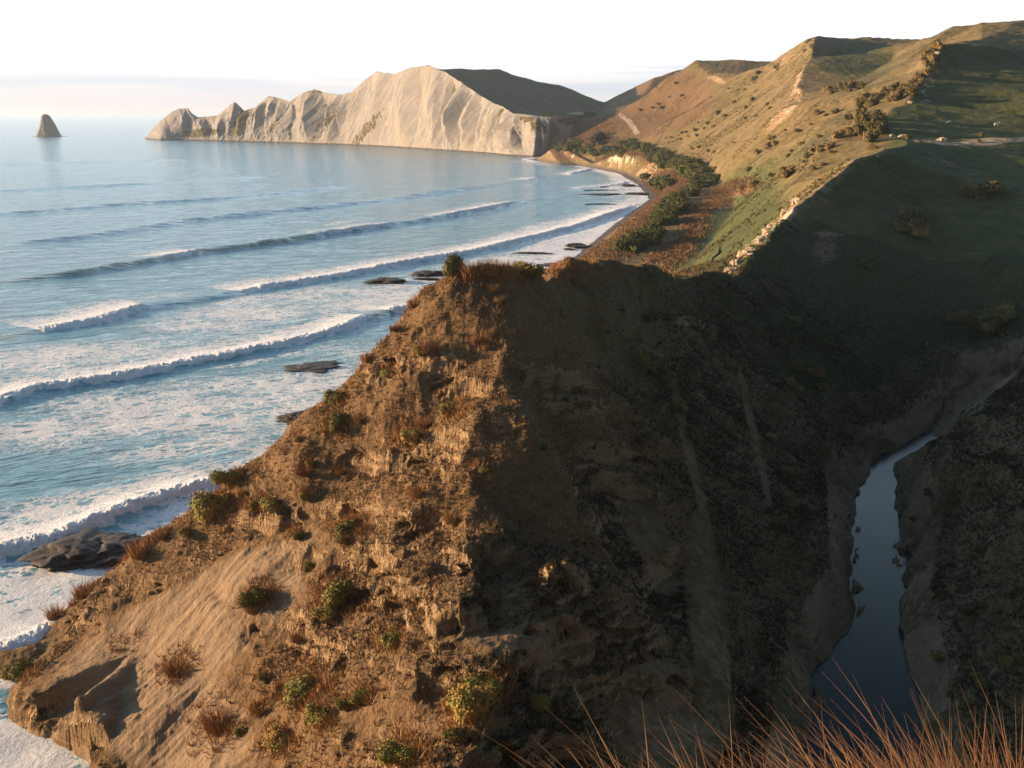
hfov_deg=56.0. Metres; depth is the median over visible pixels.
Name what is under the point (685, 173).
tree
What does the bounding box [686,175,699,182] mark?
tree
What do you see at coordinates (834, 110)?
shrub
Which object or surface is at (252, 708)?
tussock
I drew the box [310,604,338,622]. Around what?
bush
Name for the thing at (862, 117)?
shrub
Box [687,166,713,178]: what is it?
tree
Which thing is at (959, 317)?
shrub
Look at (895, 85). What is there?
shrub
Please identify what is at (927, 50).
shrub
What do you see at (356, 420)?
tussock
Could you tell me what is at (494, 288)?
tussock
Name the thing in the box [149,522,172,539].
tussock
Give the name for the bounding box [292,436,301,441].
bush
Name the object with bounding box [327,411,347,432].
bush
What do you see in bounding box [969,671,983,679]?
shrub
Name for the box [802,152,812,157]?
shrub
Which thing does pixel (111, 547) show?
sea rock
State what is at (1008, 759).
grass clump
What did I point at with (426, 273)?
sea rock
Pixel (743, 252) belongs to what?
outcrop
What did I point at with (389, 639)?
bush
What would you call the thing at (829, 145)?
shrub
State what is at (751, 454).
shrub
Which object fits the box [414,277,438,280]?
sea rock
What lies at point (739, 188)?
shrub
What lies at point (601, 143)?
tree
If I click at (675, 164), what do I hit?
tree
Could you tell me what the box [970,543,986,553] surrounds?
shrub
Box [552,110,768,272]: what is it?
coastal scrub
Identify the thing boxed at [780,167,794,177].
shrub
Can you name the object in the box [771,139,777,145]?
shrub
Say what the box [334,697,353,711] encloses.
bush
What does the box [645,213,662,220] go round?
tree
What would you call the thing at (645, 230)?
tree
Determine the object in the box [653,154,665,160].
tree
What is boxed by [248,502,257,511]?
bush
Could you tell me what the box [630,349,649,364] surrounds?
shrub
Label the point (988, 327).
shrub
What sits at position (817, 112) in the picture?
shrub
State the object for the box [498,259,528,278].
tussock
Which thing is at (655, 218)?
tree
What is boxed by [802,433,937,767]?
stream
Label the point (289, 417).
sea rock
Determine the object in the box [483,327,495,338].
tussock
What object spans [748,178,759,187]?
shrub
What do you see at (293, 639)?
tussock
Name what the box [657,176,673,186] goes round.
tree
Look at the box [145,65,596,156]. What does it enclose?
sea cliffs
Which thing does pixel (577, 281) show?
bush
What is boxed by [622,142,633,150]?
tree
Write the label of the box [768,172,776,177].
shrub
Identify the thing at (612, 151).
tree
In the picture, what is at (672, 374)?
shrub
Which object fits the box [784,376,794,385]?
shrub
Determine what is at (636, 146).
tree
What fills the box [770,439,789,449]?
shrub
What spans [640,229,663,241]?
tree
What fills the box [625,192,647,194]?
sea rock
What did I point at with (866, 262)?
shrub
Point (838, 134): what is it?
shrub
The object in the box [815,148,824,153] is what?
shrub
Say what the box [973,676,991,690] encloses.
shrub
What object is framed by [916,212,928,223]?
shrub
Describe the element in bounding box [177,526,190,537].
bush
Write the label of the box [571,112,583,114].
house
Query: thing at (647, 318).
shrub
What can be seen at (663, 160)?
tree
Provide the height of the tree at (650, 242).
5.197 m
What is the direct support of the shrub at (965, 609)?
on the headland spur
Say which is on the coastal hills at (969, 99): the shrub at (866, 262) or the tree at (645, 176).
the tree at (645, 176)
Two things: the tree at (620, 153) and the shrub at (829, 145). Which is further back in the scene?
the tree at (620, 153)
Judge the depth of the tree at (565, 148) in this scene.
1363.17 m
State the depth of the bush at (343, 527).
114.04 m
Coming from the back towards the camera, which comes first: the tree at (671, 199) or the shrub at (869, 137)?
the tree at (671, 199)
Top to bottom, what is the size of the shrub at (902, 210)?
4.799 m
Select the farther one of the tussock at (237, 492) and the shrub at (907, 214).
the shrub at (907, 214)
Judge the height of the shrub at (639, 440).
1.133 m
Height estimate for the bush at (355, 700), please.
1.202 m
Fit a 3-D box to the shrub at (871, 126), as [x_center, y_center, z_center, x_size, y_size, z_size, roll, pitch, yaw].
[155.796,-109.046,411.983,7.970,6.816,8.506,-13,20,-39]
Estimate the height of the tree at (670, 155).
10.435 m
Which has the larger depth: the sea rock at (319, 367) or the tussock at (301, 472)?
the sea rock at (319, 367)
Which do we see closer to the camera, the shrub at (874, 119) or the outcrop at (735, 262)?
the outcrop at (735, 262)
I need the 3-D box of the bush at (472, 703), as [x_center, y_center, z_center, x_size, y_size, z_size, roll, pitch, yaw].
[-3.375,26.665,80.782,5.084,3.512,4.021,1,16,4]
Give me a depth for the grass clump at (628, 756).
2.73 m
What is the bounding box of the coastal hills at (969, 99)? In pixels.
[536,20,1023,272]
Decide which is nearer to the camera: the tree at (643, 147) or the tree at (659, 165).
the tree at (659, 165)
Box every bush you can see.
[0,664,11,680]
[7,655,37,683]
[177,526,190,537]
[187,488,228,522]
[208,468,239,486]
[233,725,246,736]
[234,584,269,611]
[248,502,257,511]
[257,672,266,683]
[258,495,280,513]
[261,722,291,753]
[280,670,321,710]
[291,530,304,540]
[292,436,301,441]
[297,491,308,501]
[302,703,333,728]
[303,561,313,572]
[304,460,313,467]
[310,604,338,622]
[319,578,358,608]
[322,388,344,404]
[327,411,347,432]
[333,518,359,536]
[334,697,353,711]
[335,535,348,544]
[347,688,372,704]
[357,603,368,611]
[372,736,416,767]
[377,629,401,650]
[379,369,392,377]
[398,426,419,445]
[410,345,423,355]
[434,400,459,414]
[441,252,463,276]
[441,726,469,742]
[442,682,502,727]
[457,671,505,695]
[476,464,494,472]
[512,261,548,277]
[528,693,550,711]
[572,276,585,285]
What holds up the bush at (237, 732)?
on the headland spur
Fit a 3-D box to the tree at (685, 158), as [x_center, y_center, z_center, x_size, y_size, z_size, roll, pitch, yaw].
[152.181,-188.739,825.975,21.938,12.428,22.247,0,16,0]
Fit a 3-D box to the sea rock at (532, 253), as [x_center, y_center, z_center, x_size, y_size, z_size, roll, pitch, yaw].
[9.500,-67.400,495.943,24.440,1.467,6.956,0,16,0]
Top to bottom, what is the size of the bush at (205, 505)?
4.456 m
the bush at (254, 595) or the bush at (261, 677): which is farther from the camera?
the bush at (254, 595)
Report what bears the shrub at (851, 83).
on the coastal hills at (969, 99)
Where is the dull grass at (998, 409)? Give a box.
[364,227,1023,767]
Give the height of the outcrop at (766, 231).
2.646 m
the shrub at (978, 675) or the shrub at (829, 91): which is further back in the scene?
the shrub at (829, 91)
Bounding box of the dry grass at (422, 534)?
[18,246,757,767]
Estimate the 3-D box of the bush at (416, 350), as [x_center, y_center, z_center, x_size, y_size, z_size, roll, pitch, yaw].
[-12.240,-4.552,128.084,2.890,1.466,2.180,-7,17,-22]
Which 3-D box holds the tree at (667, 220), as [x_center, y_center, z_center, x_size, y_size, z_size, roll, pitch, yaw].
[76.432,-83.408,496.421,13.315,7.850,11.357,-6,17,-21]
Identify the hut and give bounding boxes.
[603,146,611,150]
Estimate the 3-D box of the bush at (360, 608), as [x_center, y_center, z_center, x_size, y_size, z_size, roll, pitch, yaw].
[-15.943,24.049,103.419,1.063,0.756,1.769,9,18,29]
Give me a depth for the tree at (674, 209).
534.77 m
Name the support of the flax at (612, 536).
on the headland spur
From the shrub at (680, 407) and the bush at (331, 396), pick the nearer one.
the bush at (331, 396)
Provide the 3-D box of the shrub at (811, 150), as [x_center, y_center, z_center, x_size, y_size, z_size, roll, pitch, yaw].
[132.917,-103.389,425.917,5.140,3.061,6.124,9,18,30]
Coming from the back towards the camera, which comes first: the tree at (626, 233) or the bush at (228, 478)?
the tree at (626, 233)
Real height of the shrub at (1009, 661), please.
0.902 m
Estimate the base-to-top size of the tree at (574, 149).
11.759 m
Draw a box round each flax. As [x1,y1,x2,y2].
[497,534,508,543]
[537,442,549,452]
[591,572,606,593]
[604,527,622,543]
[644,367,657,376]
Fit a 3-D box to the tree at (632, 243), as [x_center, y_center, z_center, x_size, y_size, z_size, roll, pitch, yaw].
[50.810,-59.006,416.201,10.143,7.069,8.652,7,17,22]
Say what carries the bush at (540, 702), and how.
on the headland spur
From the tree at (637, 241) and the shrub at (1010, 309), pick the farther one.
the tree at (637, 241)
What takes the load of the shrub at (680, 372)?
on the headland spur
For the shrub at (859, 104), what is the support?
on the coastal hills at (969, 99)
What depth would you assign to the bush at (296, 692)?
96.09 m
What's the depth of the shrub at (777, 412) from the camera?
173.40 m
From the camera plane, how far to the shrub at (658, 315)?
166.74 m
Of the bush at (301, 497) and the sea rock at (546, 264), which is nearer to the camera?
the bush at (301, 497)
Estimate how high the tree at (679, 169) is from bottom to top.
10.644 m
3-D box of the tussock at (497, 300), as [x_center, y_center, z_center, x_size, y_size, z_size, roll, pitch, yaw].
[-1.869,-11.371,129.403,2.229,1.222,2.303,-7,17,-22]
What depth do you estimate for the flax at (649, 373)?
152.38 m
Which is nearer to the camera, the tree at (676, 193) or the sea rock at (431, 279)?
the sea rock at (431, 279)
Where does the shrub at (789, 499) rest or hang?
on the headland spur
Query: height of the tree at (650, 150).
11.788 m
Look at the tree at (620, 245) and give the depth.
412.59 m
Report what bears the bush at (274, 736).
on the headland spur
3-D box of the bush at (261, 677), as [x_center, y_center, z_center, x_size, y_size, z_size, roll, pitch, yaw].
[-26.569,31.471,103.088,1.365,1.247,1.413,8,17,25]
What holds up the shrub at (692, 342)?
on the headland spur
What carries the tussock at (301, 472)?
on the headland spur
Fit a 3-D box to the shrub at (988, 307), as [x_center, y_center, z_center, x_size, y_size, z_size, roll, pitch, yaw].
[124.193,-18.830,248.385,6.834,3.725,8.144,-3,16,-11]
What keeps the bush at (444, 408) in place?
on the headland spur
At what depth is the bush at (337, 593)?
105.44 m
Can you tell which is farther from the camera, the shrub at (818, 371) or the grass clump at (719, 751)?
the shrub at (818, 371)
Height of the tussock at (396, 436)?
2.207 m
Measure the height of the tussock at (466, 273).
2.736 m
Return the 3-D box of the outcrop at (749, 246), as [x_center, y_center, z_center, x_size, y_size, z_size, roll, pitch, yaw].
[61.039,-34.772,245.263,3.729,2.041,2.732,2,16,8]
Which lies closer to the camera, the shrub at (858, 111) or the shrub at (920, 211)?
the shrub at (920, 211)
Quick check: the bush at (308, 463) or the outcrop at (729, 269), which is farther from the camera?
the outcrop at (729, 269)
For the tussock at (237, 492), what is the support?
on the headland spur
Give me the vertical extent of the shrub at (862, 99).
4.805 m
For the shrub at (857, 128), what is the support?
on the coastal hills at (969, 99)
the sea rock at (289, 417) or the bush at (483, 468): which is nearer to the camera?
the bush at (483, 468)
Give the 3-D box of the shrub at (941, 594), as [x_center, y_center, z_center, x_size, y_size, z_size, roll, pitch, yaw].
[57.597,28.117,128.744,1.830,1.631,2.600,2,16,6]
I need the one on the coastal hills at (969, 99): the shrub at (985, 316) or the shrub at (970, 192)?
the shrub at (970, 192)
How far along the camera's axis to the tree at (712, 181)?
711.88 m
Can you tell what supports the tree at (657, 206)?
on the coastal hills at (969, 99)
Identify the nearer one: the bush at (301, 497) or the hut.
the bush at (301, 497)
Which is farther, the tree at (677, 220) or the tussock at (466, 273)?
the tree at (677, 220)
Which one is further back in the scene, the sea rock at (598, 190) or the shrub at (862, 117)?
the sea rock at (598, 190)
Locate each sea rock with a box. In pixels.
[17,528,127,571]
[77,533,147,568]
[275,410,304,424]
[284,360,343,372]
[363,277,406,284]
[411,270,444,276]
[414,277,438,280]
[514,252,553,253]
[535,263,553,266]
[565,243,589,248]
[577,193,626,194]
[583,189,613,190]
[585,203,612,204]
[621,183,634,186]
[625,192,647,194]
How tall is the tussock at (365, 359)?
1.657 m
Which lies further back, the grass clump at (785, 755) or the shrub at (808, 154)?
the shrub at (808, 154)
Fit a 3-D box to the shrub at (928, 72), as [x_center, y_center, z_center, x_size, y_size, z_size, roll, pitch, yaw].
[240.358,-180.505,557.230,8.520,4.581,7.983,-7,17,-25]
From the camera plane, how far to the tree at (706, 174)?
732.39 m
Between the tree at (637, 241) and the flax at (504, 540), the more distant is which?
the tree at (637, 241)
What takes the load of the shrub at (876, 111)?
on the coastal hills at (969, 99)
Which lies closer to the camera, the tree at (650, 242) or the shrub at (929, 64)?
the tree at (650, 242)
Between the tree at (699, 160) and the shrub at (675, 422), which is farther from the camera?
the tree at (699, 160)
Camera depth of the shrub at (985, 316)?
243.77 m
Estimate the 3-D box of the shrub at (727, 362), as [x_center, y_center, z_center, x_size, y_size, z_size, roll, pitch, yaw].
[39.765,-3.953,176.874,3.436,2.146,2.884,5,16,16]
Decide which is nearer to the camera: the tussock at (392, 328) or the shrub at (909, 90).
the tussock at (392, 328)
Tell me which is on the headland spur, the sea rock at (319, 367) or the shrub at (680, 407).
the shrub at (680, 407)
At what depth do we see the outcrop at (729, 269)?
226.19 m
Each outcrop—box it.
[724,267,737,272]
[729,259,742,265]
[737,249,753,257]
[745,243,755,248]
[752,235,766,244]
[762,228,771,235]
[780,208,791,215]
[790,197,800,204]
[936,137,947,141]
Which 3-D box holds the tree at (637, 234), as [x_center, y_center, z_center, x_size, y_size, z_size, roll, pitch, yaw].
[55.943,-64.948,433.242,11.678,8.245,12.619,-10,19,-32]
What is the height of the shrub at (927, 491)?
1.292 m
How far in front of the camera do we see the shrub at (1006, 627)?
113.72 m
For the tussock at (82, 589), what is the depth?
138.28 m
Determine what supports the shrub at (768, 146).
on the coastal hills at (969, 99)
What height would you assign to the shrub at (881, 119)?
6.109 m
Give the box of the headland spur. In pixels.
[0,219,1023,767]
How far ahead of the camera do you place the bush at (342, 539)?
112.46 m
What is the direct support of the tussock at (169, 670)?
on the headland spur
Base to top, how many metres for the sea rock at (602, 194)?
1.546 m
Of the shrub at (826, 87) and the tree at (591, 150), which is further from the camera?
the tree at (591, 150)
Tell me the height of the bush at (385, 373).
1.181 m
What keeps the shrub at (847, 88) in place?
on the coastal hills at (969, 99)
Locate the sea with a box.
[0,114,648,767]
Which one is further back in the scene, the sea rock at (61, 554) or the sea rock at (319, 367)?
the sea rock at (319, 367)
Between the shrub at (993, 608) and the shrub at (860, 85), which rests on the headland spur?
the shrub at (993, 608)
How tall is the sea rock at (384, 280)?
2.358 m
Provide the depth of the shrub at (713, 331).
182.93 m
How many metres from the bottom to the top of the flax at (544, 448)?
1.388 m
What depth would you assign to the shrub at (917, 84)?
532.42 m
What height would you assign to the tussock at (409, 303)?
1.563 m
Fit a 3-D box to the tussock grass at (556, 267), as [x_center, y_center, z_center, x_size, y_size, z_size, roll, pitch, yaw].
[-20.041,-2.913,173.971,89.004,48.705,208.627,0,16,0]
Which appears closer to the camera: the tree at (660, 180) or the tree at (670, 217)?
the tree at (670, 217)
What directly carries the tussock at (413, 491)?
on the headland spur
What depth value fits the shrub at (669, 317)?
170.96 m
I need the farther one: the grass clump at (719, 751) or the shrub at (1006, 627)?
the shrub at (1006, 627)
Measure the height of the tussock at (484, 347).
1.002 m
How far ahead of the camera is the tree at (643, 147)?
1093.34 m
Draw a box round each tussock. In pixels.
[38,601,65,620]
[70,576,97,599]
[123,537,152,560]
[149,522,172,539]
[159,650,188,677]
[192,703,232,736]
[233,484,246,496]
[244,601,261,614]
[244,691,270,715]
[287,629,303,643]
[292,464,312,476]
[333,464,345,474]
[350,411,365,423]
[358,350,374,362]
[388,323,400,331]
[388,420,416,440]
[403,483,427,497]
[406,297,418,307]
[411,415,432,430]
[418,339,438,353]
[437,508,460,524]
[456,258,487,278]
[469,334,485,344]
[476,254,506,275]
[480,342,490,349]
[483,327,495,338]
[486,284,500,291]
[492,295,504,304]
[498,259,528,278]
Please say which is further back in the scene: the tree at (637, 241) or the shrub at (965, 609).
the tree at (637, 241)
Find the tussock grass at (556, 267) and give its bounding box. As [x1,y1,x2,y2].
[18,255,608,767]
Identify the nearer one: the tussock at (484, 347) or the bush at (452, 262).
the tussock at (484, 347)
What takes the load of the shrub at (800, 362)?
on the headland spur
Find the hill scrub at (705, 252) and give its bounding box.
[617,23,1022,258]
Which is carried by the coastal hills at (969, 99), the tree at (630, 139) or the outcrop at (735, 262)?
the tree at (630, 139)
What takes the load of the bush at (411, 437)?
on the headland spur
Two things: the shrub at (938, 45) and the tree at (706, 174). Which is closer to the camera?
the shrub at (938, 45)
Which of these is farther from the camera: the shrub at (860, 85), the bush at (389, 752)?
the shrub at (860, 85)
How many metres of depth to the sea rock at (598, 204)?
761.20 m
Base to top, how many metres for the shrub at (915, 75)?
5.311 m
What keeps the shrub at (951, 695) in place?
on the headland spur
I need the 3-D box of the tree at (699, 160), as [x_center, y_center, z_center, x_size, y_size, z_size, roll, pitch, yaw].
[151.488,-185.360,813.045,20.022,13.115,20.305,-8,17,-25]
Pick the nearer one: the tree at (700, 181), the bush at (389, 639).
the bush at (389, 639)
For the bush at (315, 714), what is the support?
on the headland spur
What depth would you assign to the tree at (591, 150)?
1310.62 m
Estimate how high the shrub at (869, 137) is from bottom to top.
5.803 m
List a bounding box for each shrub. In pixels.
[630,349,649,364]
[635,436,645,443]
[643,313,655,322]
[649,310,667,320]
[661,312,676,321]
[661,415,683,429]
[665,370,677,376]
[666,367,686,377]
[670,400,688,411]
[688,339,697,345]
[705,325,719,335]
[721,357,737,367]
[729,431,742,439]
[736,183,744,191]
[743,451,757,458]
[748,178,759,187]
[765,142,771,149]
[766,401,778,408]
[766,431,777,439]
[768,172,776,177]
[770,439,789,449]
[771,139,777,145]
[771,407,785,416]
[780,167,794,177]
[780,491,801,507]
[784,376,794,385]
[788,358,804,366]
[789,315,802,322]
[793,386,803,393]
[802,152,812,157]
[808,147,815,152]
[811,364,825,377]
[812,109,821,114]
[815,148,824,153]
[823,84,830,91]
[825,141,835,148]
[826,88,833,94]
[830,129,846,138]
[831,107,839,113]
[836,82,847,89]
[842,113,852,119]
[843,85,851,92]
[848,129,856,135]
[849,80,855,86]
[851,122,866,135]
[853,106,867,114]
[854,112,869,124]
[855,101,862,108]
[856,82,864,88]
[859,97,866,103]
[859,255,876,268]
[864,130,879,142]
[865,122,885,133]
[866,97,879,106]
[867,115,880,123]
[867,144,878,149]
[871,108,885,115]
[874,117,887,123]
[880,86,888,95]
[888,82,899,89]
[889,95,901,100]
[891,88,900,96]
[891,217,912,232]
[897,215,925,228]
[898,204,915,216]
[902,209,924,216]
[902,211,926,219]
[904,216,931,236]
[905,86,915,94]
[906,81,921,86]
[913,72,926,78]
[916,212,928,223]
[920,48,931,59]
[921,59,937,67]
[921,68,934,74]
[922,487,931,496]
[927,52,937,60]
[930,650,945,660]
[932,41,942,49]
[935,587,949,601]
[945,309,972,324]
[945,689,956,700]
[955,183,984,197]
[956,603,976,615]
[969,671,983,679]
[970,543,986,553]
[973,312,999,325]
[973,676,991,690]
[977,302,1010,316]
[977,314,1004,333]
[979,186,994,194]
[980,181,1000,189]
[981,179,1004,192]
[986,603,1000,613]
[993,301,1017,321]
[999,623,1014,631]
[1002,656,1015,665]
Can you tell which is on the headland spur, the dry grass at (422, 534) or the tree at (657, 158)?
the dry grass at (422, 534)
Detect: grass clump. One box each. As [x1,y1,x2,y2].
[416,692,796,767]
[523,697,884,767]
[597,679,1023,767]
[654,659,1023,767]
[656,716,962,767]
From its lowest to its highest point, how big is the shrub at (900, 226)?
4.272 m
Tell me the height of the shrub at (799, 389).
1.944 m
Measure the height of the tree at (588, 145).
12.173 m
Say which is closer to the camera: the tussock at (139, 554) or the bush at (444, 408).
the bush at (444, 408)
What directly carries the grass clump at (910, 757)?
on the clifftop
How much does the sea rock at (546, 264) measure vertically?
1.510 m
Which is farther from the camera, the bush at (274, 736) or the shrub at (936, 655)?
the shrub at (936, 655)
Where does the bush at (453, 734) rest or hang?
on the headland spur
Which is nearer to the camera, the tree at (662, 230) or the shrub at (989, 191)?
the shrub at (989, 191)
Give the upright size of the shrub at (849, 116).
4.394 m
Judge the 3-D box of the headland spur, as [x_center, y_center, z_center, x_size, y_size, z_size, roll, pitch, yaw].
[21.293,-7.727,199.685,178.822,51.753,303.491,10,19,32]
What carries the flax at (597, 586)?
on the headland spur
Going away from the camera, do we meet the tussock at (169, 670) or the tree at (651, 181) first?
the tussock at (169, 670)
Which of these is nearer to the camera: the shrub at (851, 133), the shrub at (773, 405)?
the shrub at (773, 405)
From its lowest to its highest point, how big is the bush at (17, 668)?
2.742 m
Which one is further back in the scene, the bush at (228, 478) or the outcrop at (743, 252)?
the outcrop at (743, 252)
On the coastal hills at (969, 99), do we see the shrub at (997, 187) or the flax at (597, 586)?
the shrub at (997, 187)
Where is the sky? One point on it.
(57, 56)
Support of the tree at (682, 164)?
on the coastal hills at (969, 99)
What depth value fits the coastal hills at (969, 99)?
509.48 m
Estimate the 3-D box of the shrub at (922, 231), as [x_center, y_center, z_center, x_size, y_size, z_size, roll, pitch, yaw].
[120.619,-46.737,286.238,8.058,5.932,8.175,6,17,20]
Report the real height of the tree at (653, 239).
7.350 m
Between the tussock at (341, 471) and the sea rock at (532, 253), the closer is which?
the tussock at (341, 471)
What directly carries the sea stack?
in the sea
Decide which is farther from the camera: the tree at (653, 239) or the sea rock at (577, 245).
the sea rock at (577, 245)
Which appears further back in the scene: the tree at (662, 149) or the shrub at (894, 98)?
the tree at (662, 149)
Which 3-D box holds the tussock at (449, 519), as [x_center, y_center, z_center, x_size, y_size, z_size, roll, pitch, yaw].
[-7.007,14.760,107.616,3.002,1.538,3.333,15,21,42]
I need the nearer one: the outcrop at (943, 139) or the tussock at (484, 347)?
the tussock at (484, 347)
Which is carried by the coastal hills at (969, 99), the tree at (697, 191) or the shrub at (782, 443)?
the tree at (697, 191)
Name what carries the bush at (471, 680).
on the headland spur
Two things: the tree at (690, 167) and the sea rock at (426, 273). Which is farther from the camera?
the tree at (690, 167)
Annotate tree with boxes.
[562,142,574,151]
[571,147,580,153]
[584,143,595,150]
[587,148,596,153]
[588,130,605,142]
[597,140,605,145]
[607,146,619,154]
[610,238,630,251]
[614,242,641,252]
[615,148,626,157]
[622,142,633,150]
[624,228,643,235]
[626,137,636,142]
[627,237,646,248]
[628,239,641,250]
[629,232,646,238]
[633,143,641,148]
[637,228,648,232]
[638,172,650,179]
[638,234,658,244]
[639,243,650,249]
[640,141,651,146]
[640,144,653,151]
[640,223,657,228]
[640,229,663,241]
[640,237,655,246]
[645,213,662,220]
[646,176,661,188]
[647,147,655,154]
[647,215,670,224]
[648,227,667,234]
[649,215,666,225]
[652,180,666,190]
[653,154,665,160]
[653,201,671,208]
[654,159,665,168]
[657,147,671,152]
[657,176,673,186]
[659,157,668,167]
[662,204,682,214]
[663,180,674,186]
[663,196,680,202]
[663,213,678,221]
[664,153,682,159]
[665,190,687,197]
[665,215,677,223]
[667,199,690,211]
[671,161,679,168]
[674,165,693,175]
[676,156,698,162]
[677,159,701,167]
[678,157,705,164]
[680,168,690,177]
[681,187,700,195]
[685,164,706,171]
[685,190,694,196]
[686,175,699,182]
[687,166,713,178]
[695,179,706,184]
[702,172,715,176]
[708,179,717,184]
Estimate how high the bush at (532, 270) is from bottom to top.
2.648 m
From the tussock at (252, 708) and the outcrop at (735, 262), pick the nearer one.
the tussock at (252, 708)
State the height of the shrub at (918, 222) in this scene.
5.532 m
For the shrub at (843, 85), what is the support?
on the coastal hills at (969, 99)
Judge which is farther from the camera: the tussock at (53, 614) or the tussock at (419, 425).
the tussock at (53, 614)
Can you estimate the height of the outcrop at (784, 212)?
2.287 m
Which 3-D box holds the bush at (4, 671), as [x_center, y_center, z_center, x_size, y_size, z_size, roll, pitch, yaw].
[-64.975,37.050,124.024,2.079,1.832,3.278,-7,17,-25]
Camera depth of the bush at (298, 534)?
118.96 m
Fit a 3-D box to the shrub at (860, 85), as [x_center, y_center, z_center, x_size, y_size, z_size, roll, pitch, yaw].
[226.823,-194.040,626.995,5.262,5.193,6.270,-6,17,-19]
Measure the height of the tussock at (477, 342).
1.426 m
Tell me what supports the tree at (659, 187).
on the coastal hills at (969, 99)
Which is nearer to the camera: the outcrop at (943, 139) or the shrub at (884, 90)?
the outcrop at (943, 139)
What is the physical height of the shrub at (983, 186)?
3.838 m
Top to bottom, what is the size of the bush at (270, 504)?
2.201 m
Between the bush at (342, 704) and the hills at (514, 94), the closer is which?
the bush at (342, 704)
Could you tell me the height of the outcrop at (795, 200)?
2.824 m
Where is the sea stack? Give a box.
[36,114,60,136]
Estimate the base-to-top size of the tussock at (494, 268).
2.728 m
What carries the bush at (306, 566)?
on the headland spur
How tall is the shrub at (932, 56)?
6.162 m
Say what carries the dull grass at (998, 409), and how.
on the headland spur
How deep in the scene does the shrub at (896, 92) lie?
516.13 m
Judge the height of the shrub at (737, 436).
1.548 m
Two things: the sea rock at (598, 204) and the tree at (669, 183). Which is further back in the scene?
the tree at (669, 183)
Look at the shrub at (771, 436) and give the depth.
160.16 m
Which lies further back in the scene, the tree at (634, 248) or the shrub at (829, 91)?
the shrub at (829, 91)
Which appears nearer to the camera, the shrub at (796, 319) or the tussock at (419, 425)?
the tussock at (419, 425)
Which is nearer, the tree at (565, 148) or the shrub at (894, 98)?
the shrub at (894, 98)
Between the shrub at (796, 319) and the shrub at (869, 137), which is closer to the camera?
the shrub at (796, 319)
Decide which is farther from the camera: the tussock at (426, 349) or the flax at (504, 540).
the tussock at (426, 349)
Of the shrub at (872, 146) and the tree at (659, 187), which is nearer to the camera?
the shrub at (872, 146)
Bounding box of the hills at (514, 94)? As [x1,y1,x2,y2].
[439,68,682,151]
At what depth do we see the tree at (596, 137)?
1329.91 m
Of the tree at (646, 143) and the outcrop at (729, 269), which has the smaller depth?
the outcrop at (729, 269)
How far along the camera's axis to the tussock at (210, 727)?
101.09 m
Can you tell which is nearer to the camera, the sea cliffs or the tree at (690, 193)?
the tree at (690, 193)
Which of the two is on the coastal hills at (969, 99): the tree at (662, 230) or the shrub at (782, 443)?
the tree at (662, 230)
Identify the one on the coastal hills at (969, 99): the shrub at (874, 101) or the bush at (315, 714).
the shrub at (874, 101)
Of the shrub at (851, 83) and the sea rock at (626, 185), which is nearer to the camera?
the shrub at (851, 83)
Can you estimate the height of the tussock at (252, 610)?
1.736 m
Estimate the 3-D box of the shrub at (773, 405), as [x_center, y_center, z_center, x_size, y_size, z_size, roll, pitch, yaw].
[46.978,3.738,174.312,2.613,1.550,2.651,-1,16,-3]
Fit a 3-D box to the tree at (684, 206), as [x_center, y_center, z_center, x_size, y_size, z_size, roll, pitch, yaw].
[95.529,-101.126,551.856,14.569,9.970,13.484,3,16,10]
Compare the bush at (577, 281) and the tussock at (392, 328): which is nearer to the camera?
the tussock at (392, 328)
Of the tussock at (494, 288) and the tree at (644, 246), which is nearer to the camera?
the tussock at (494, 288)
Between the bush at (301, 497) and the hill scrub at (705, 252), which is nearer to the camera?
the bush at (301, 497)
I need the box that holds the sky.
[0,0,1023,113]
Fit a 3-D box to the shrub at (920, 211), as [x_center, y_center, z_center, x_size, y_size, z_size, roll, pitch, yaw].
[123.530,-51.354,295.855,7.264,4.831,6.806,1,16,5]
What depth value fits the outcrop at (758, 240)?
254.80 m
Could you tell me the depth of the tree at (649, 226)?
463.55 m

